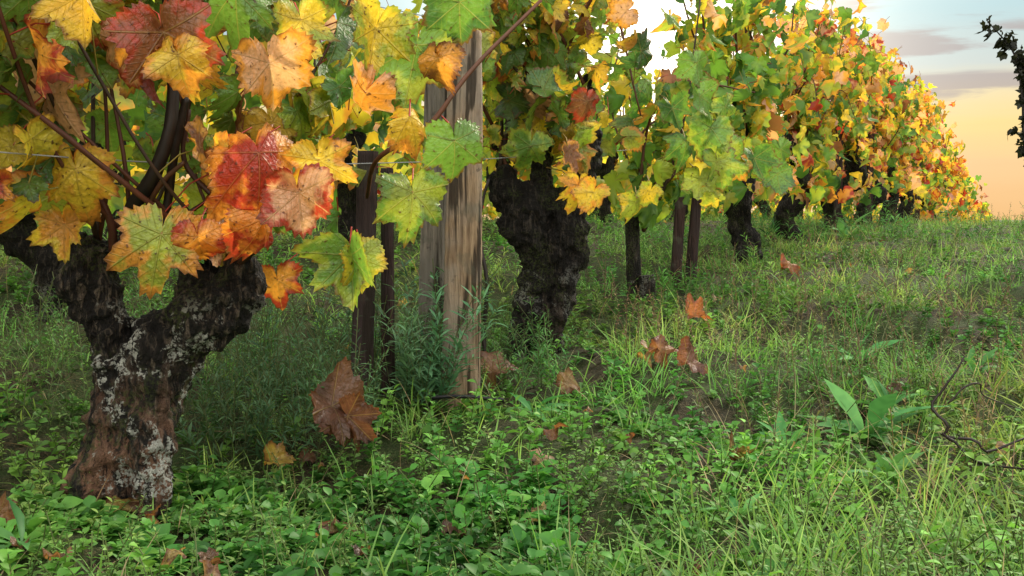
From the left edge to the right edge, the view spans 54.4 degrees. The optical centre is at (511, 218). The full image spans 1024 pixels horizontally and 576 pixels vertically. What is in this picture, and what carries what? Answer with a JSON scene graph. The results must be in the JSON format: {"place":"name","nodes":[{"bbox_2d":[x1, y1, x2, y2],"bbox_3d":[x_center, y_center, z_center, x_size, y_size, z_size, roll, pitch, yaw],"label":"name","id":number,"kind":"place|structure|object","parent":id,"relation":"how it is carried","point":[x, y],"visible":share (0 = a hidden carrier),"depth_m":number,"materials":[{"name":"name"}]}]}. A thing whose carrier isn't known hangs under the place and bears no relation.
{"place":"outdoors","nodes":[
{"label":"outdoors","id":0,"kind":"place"},
{"bbox_2d":[0,210,1023,575],"bbox_3d":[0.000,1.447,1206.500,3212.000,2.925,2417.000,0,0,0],"label":"ground","id":1,"kind":"structure","parent":0,"point":[594,377],"depth_m":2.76,"materials":[{"name":"green plant"}]},
{"bbox_2d":[0,497,72,549],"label":"dandelion rosette","id":2,"kind":"object","parent":1,"relation":"on","point":[19,518],"visible":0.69,"depth_m":1.50,"materials":[{"name":"green plant"}]},
{"bbox_2d":[0,0,235,322],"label":"grapevine","id":3,"kind":"object","parent":1,"relation":"on","point":[16,244],"visible":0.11,"depth_m":3.20,"materials":[{"name":"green plant"}]},
{"bbox_2d":[0,0,541,527],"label":"grapevine","id":4,"kind":"object","parent":1,"relation":"on","point":[256,178],"visible":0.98,"depth_m":1.73,"materials":[{"name":"multicoloured plant"}]},
{"bbox_2d":[200,0,484,242],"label":"grapevine","id":5,"kind":"object","parent":1,"relation":"on","point":[356,122],"visible":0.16,"depth_m":4.55,"materials":[{"name":"yellow plant"}]},
{"bbox_2d":[308,356,381,452],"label":"withered leaf","id":6,"kind":"object","parent":1,"relation":"on","point":[342,411],"visible":1,"depth_m":2.12,"materials":[{"name":"brown plant"}]},
{"bbox_2d":[351,151,378,401],"bbox_3d":[-0.374,0.215,2.499,0.074,0.772,0.034,0,0,9],"label":"wooden stake","id":7,"kind":"object","parent":1,"relation":"on","point":[364,309],"visible":0.46,"depth_m":2.48,"materials":[{"name":"brown wood"}]},
{"bbox_2d":[380,168,394,419],"bbox_3d":[-0.319,0.235,2.560,0.036,0.730,0.028,0,0,11],"label":"wooden stake","id":8,"kind":"object","parent":1,"relation":"on","point":[387,239],"visible":0.51,"depth_m":2.55,"materials":[{"name":"brown wood"}]},
{"bbox_2d":[88,91,706,227],"bbox_3d":[0.719,0.183,12.959,1.436,2.954,25.434,0,0,29],"label":"vineyard row","id":9,"kind":"object","parent":1,"relation":"on","point":[376,127],"depth_m":9.22,"materials":[{"name":"green plant"}]},
{"bbox_2d":[11,33,821,238],"bbox_3d":[2.292,0.196,13.004,1.178,2.922,25.389,0,0,29],"label":"vineyard row","id":10,"kind":"object","parent":1,"relation":"on","point":[372,141],"visible":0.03,"depth_m":6.86,"materials":[{"name":"green plant"}]},
{"bbox_2d":[417,84,446,407],"bbox_3d":[-0.210,-0.325,2.780,0.116,1.852,0.063,0,0,0],"label":"wooden post","id":11,"kind":"object","parent":1,"relation":"on","point":[432,241],"visible":0.2,"depth_m":2.75,"materials":[{"name":"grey wood"}]},
{"bbox_2d":[440,30,482,411],"bbox_3d":[-0.130,0.055,2.608,0.106,1.092,0.094,0,0,7],"label":"wooden post","id":12,"kind":"object","parent":1,"relation":"on","point":[463,245],"visible":0.62,"depth_m":2.58,"materials":[{"name":"brown wood"}]},
{"bbox_2d":[0,150,624,163],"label":"trellis wire","id":13,"kind":"object","parent":12,"relation":"attached to","point":[178,163],"visible":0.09,"depth_m":1.83,"materials":[{"name":"grey metal"}]},
{"bbox_2d":[348,0,797,88],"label":"trellis wire","id":14,"kind":"object","parent":12,"relation":"attached to","point":[528,34],"visible":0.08,"depth_m":3.77,"materials":[{"name":"grey metal"}]},
{"bbox_2d":[429,394,503,401],"bbox_3d":[-0.110,0.435,2.414,0.182,0.021,0.022,0,0,0],"label":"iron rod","id":15,"kind":"object","parent":1,"relation":"on","point":[451,396],"visible":0.84,"depth_m":2.41,"materials":[{"name":"black metal"}]},
{"bbox_2d":[482,179,489,374],"bbox_3d":[-0.085,0.190,2.992,0.041,0.622,0.036,0,0,0],"label":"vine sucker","id":16,"kind":"object","parent":1,"relation":"on","point":[485,277],"visible":0.53,"depth_m":2.99,"materials":[{"name":"plant"}]},
{"bbox_2d":[0,209,1023,575],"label":"weeds","id":17,"kind":"object","parent":1,"relation":"on","point":[100,519],"visible":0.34,"depth_m":1.90,"materials":[{"name":"green plant"}]},
{"bbox_2d":[0,195,1023,476],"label":"tall weeds","id":18,"kind":"object","parent":1,"relation":"on","point":[416,367],"visible":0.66,"depth_m":2.65,"materials":[{"name":"green plant"}]},
{"bbox_2d":[0,220,1023,575],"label":"fallen leaves","id":19,"kind":"object","parent":1,"relation":"on","point":[660,346],"visible":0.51,"depth_m":2.14,"materials":[{"name":"brown plant"}]},
{"bbox_2d":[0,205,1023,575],"bbox_3d":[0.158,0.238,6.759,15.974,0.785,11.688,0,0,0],"label":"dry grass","id":20,"kind":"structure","parent":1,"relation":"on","point":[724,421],"depth_m":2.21,"materials":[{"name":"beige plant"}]},
{"bbox_2d":[504,393,570,421],"bbox_3d":[0.070,0.458,2.460,0.179,0.055,0.142,0,0,42],"label":"dandelion rosette","id":21,"kind":"object","parent":1,"relation":"on","point":[524,402],"visible":0.79,"depth_m":2.46,"materials":[{"name":"green plant"}]},
{"bbox_2d":[482,27,606,186],"bbox_3d":[-0.069,-0.517,5.963,0.998,1.356,1.748,0,0,33],"label":"grapevine","id":22,"kind":"object","parent":1,"relation":"on","point":[487,169],"visible":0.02,"depth_m":5.99,"materials":[{"name":"green plant"}]},
{"bbox_2d":[394,0,796,361],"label":"grapevine","id":23,"kind":"object","parent":1,"relation":"on","point":[541,103],"visible":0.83,"depth_m":3.24,"materials":[{"name":"green plant"}]},
{"bbox_2d":[553,50,660,222],"bbox_3d":[0.628,-0.547,7.369,1.089,1.342,1.746,0,0,31],"label":"grapevine","id":24,"kind":"object","parent":1,"relation":"on","point":[609,163],"visible":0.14,"depth_m":7.24,"materials":[{"name":"green plant"}]},
{"bbox_2d":[625,216,640,299],"bbox_3d":[0.499,0.200,4.080,0.074,0.502,0.052,0,0,0],"label":"wooden stake","id":25,"kind":"object","parent":1,"relation":"on","point":[632,241],"visible":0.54,"depth_m":4.06,"materials":[{"name":"brown wood"}]},
{"bbox_2d":[638,275,657,304],"bbox_3d":[0.554,0.315,4.051,0.083,0.176,0.060,0,0,0],"label":"old vine stump","id":26,"kind":"object","parent":1,"relation":"on","point":[646,284],"visible":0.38,"depth_m":4.03,"materials":[{"name":"grey wood"}]},
{"bbox_2d":[608,68,691,220],"bbox_3d":[1.456,-0.592,8.636,0.892,1.327,1.665,0,0,24],"label":"grapevine","id":27,"kind":"object","parent":1,"relation":"on","point":[672,215],"visible":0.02,"depth_m":8.60,"materials":[{"name":"green plant"}]},
{"bbox_2d":[669,197,685,290],"bbox_3d":[0.762,0.110,4.580,0.090,0.583,0.046,0,0,0],"label":"wooden stake","id":28,"kind":"object","parent":1,"relation":"on","point":[678,236],"visible":0.58,"depth_m":4.56,"materials":[{"name":"brown wood"}]},
{"bbox_2d":[597,0,761,231],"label":"grapevine","id":29,"kind":"object","parent":1,"relation":"on","point":[623,175],"visible":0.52,"depth_m":4.10,"materials":[{"name":"green plant"}]},
{"bbox_2d":[684,198,701,289],"bbox_3d":[0.835,0.130,4.599,0.096,0.544,0.046,0,0,0],"label":"wooden stake","id":30,"kind":"object","parent":1,"relation":"on","point":[693,232],"visible":0.66,"depth_m":4.58,"materials":[{"name":"brown wood"}]},
{"bbox_2d":[700,492,761,519],"bbox_3d":[0.380,0.508,1.741,0.116,0.043,0.163,0,0,11],"label":"dandelion rosette","id":31,"kind":"object","parent":1,"relation":"on","point":[743,510],"visible":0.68,"depth_m":1.76,"materials":[{"name":"green plant"}]},
{"bbox_2d":[649,0,821,268],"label":"grapevine","id":32,"kind":"object","parent":1,"relation":"on","point":[753,118],"visible":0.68,"depth_m":5.33,"materials":[{"name":"green plant"}]},
{"bbox_2d":[723,116,781,219],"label":"grapevine","id":33,"kind":"object","parent":1,"relation":"on","point":[757,193],"depth_m":10.10,"materials":[{"name":"green plant"}]},
{"bbox_2d":[753,132,786,219],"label":"grapevine","id":34,"kind":"object","parent":1,"relation":"on","point":[765,203],"visible":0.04,"depth_m":11.31,"materials":[{"name":"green plant"}]},
{"bbox_2d":[758,411,827,455],"bbox_3d":[0.636,0.491,2.279,0.199,0.082,0.178,0,0,24],"label":"dandelion rosette","id":35,"kind":"object","parent":1,"relation":"on","point":[781,425],"visible":0.33,"depth_m":2.27,"materials":[{"name":"green plant"}]},
{"bbox_2d":[771,162,822,219],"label":"grapevine","id":36,"kind":"object","parent":1,"relation":"on","point":[819,207],"visible":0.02,"depth_m":12.93,"materials":[{"name":"yellow plant"}]},
{"bbox_2d":[717,0,896,241],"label":"grapevine","id":37,"kind":"object","parent":1,"relation":"on","point":[809,106],"visible":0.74,"depth_m":6.68,"materials":[{"name":"green plant"}]},
{"bbox_2d":[805,159,847,218],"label":"grapevine","id":38,"kind":"object","parent":1,"relation":"on","point":[817,213],"visible":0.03,"depth_m":13.89,"materials":[{"name":"yellow plant"}]},
{"bbox_2d":[770,8,899,231],"bbox_3d":[2.618,-0.728,7.862,0.973,1.790,1.700,0,0,38],"label":"grapevine","id":39,"kind":"object","parent":1,"relation":"on","point":[858,153],"visible":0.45,"depth_m":7.68,"materials":[{"name":"yellow plant"}]},
{"bbox_2d":[813,202,858,222],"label":"grapevine","id":40,"kind":"object","parent":1,"relation":"on","point":[849,209],"visible":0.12,"depth_m":15.14,"materials":[{"name":"green plant"}]},
{"bbox_2d":[833,122,843,232],"bbox_3d":[2.491,-0.273,7.600,0.086,1.002,0.051,0,0,0],"label":"wooden stake","id":41,"kind":"object","parent":1,"relation":"on","point":[837,207],"visible":0.34,"depth_m":7.58,"materials":[{"name":"brown wood"}]},
{"bbox_2d":[813,211,872,238],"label":"dandelion rosette","id":42,"kind":"object","parent":1,"relation":"on","point":[840,225],"visible":0.43,"depth_m":6.98,"materials":[{"name":"green plant"}]},
{"bbox_2d":[822,333,904,360],"bbox_3d":[1.163,0.427,3.305,0.284,0.092,0.180,0,0,0],"label":"dandelion rosette","id":43,"kind":"object","parent":1,"relation":"on","point":[878,343],"visible":0.38,"depth_m":3.30,"materials":[{"name":"green plant"}]},
{"bbox_2d":[849,203,882,221],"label":"grapevine","id":44,"kind":"object","parent":1,"relation":"on","point":[877,210],"visible":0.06,"depth_m":16.87,"materials":[{"name":"yellow plant"}]},
{"bbox_2d":[865,125,874,225],"bbox_3d":[3.199,-0.337,8.900,0.086,1.002,0.050,0,0,0],"label":"wooden stake","id":45,"kind":"object","parent":1,"relation":"on","point":[869,168],"visible":0.32,"depth_m":8.88,"materials":[{"name":"brown wood"}]},
{"bbox_2d":[797,379,946,443],"bbox_3d":[0.884,0.474,2.411,0.356,0.165,0.328,0,0,-12],"label":"dandelion rosette","id":46,"kind":"object","parent":1,"relation":"on","point":[879,406],"visible":0.7,"depth_m":2.42,"materials":[{"name":"green plant"}]},
{"bbox_2d":[826,375,932,415],"bbox_3d":[0.975,0.469,2.611,0.252,0.085,0.258,0,0,30],"label":"dandelion rosette","id":47,"kind":"object","parent":1,"relation":"on","point":[882,390],"visible":0.31,"depth_m":2.64,"materials":[{"name":"green plant"}]},
{"bbox_2d":[832,31,928,225],"bbox_3d":[3.252,-0.753,9.006,0.985,1.816,1.613,0,0,32],"label":"grapevine","id":48,"kind":"object","parent":1,"relation":"on","point":[904,121],"visible":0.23,"depth_m":8.99,"materials":[{"name":"yellow plant"}]},
{"bbox_2d":[841,445,925,482],"bbox_3d":[0.758,0.487,2.011,0.187,0.096,0.167,0,0,-38],"label":"dandelion rosette","id":49,"kind":"object","parent":1,"relation":"on","point":[880,460],"visible":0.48,"depth_m":2.00,"materials":[{"name":"green plant"}]},
{"bbox_2d":[872,47,940,222],"bbox_3d":[3.848,-0.749,10.210,0.990,1.816,1.617,0,0,30],"label":"grapevine","id":50,"kind":"object","parent":1,"relation":"on","point":[897,69],"visible":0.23,"depth_m":10.10,"materials":[{"name":"yellow plant"}]},
{"bbox_2d":[873,71,949,222],"bbox_3d":[4.442,-0.735,11.364,0.878,1.844,1.611,0,0,30],"label":"grapevine","id":51,"kind":"object","parent":1,"relation":"on","point":[906,203],"visible":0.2,"depth_m":11.29,"materials":[{"name":"yellow plant"}]},
{"bbox_2d":[914,162,920,222],"bbox_3d":[4.887,-0.271,12.000,0.084,1.002,0.048,0,0,8],"label":"wooden stake","id":52,"kind":"object","parent":1,"relation":"on","point":[917,212],"visible":0.22,"depth_m":11.98,"materials":[{"name":"brown wood"}]},
{"bbox_2d":[899,97,962,221],"bbox_3d":[5.101,-0.663,12.489,0.876,1.794,1.583,0,0,30],"label":"grapevine","id":53,"kind":"object","parent":1,"relation":"on","point":[928,165],"visible":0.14,"depth_m":12.40,"materials":[{"name":"yellow plant"}]},
{"bbox_2d":[920,119,966,223],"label":"grapevine","id":54,"kind":"object","parent":1,"relation":"on","point":[932,209],"visible":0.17,"depth_m":13.42,"materials":[{"name":"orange plant"}]},
{"bbox_2d":[934,138,970,220],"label":"grapevine","id":55,"kind":"object","parent":1,"relation":"on","point":[953,185],"visible":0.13,"depth_m":15.03,"materials":[{"name":"yellow plant"}]},
{"bbox_2d":[947,160,977,222],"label":"grapevine","id":56,"kind":"object","parent":1,"relation":"on","point":[969,200],"visible":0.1,"depth_m":16.35,"materials":[{"name":"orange plant"}]},
{"bbox_2d":[943,346,1002,379],"bbox_3d":[1.354,0.427,2.898,0.170,0.107,0.243,0,0,38],"label":"dandelion rosette","id":57,"kind":"object","parent":1,"relation":"on","point":[989,354],"visible":0.57,"depth_m":2.92,"materials":[{"name":"green plant"}]},
{"bbox_2d":[961,175,986,223],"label":"grapevine","id":58,"kind":"object","parent":1,"relation":"on","point":[971,187],"visible":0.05,"depth_m":17.56,"materials":[{"name":"yellow plant"}]},
{"bbox_2d":[961,192,990,224],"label":"grapevine","id":59,"kind":"object","parent":1,"relation":"on","point":[983,206],"visible":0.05,"depth_m":19.27,"materials":[{"name":"yellow plant"}]},
{"bbox_2d":[931,356,1023,452],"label":"fallen twig","id":60,"kind":"object","parent":1,"relation":"on","point":[948,426],"visible":0.98,"depth_m":2.08,"materials":[{"name":"brown wood"}]},
{"bbox_2d":[969,202,992,221],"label":"grapevine","id":61,"kind":"object","parent":1,"relation":"on","point":[983,213],"depth_m":20.75,"materials":[{"name":"yellow plant"}]},
{"bbox_2d":[941,433,1023,469],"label":"fallen twig","id":62,"kind":"object","parent":1,"relation":"on","point":[963,450],"visible":0.95,"depth_m":2.00,"materials":[{"name":"brown wood"}]},
{"bbox_2d":[948,382,1023,409],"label":"fallen twig","id":63,"kind":"object","parent":1,"relation":"on","point":[957,393],"visible":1,"depth_m":2.10,"materials":[{"name":"brown wood"}]},
{"bbox_2d":[976,15,1023,166],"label":"grapevine","id":64,"kind":"object","parent":1,"relation":"on","point":[1006,43],"visible":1,"depth_m":5.50,"materials":[{"name":"black plant"}]},
{"bbox_2d":[145,0,1023,219],"label":"sky","id":65,"kind":"structure","parent":0,"point":[939,39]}
]}

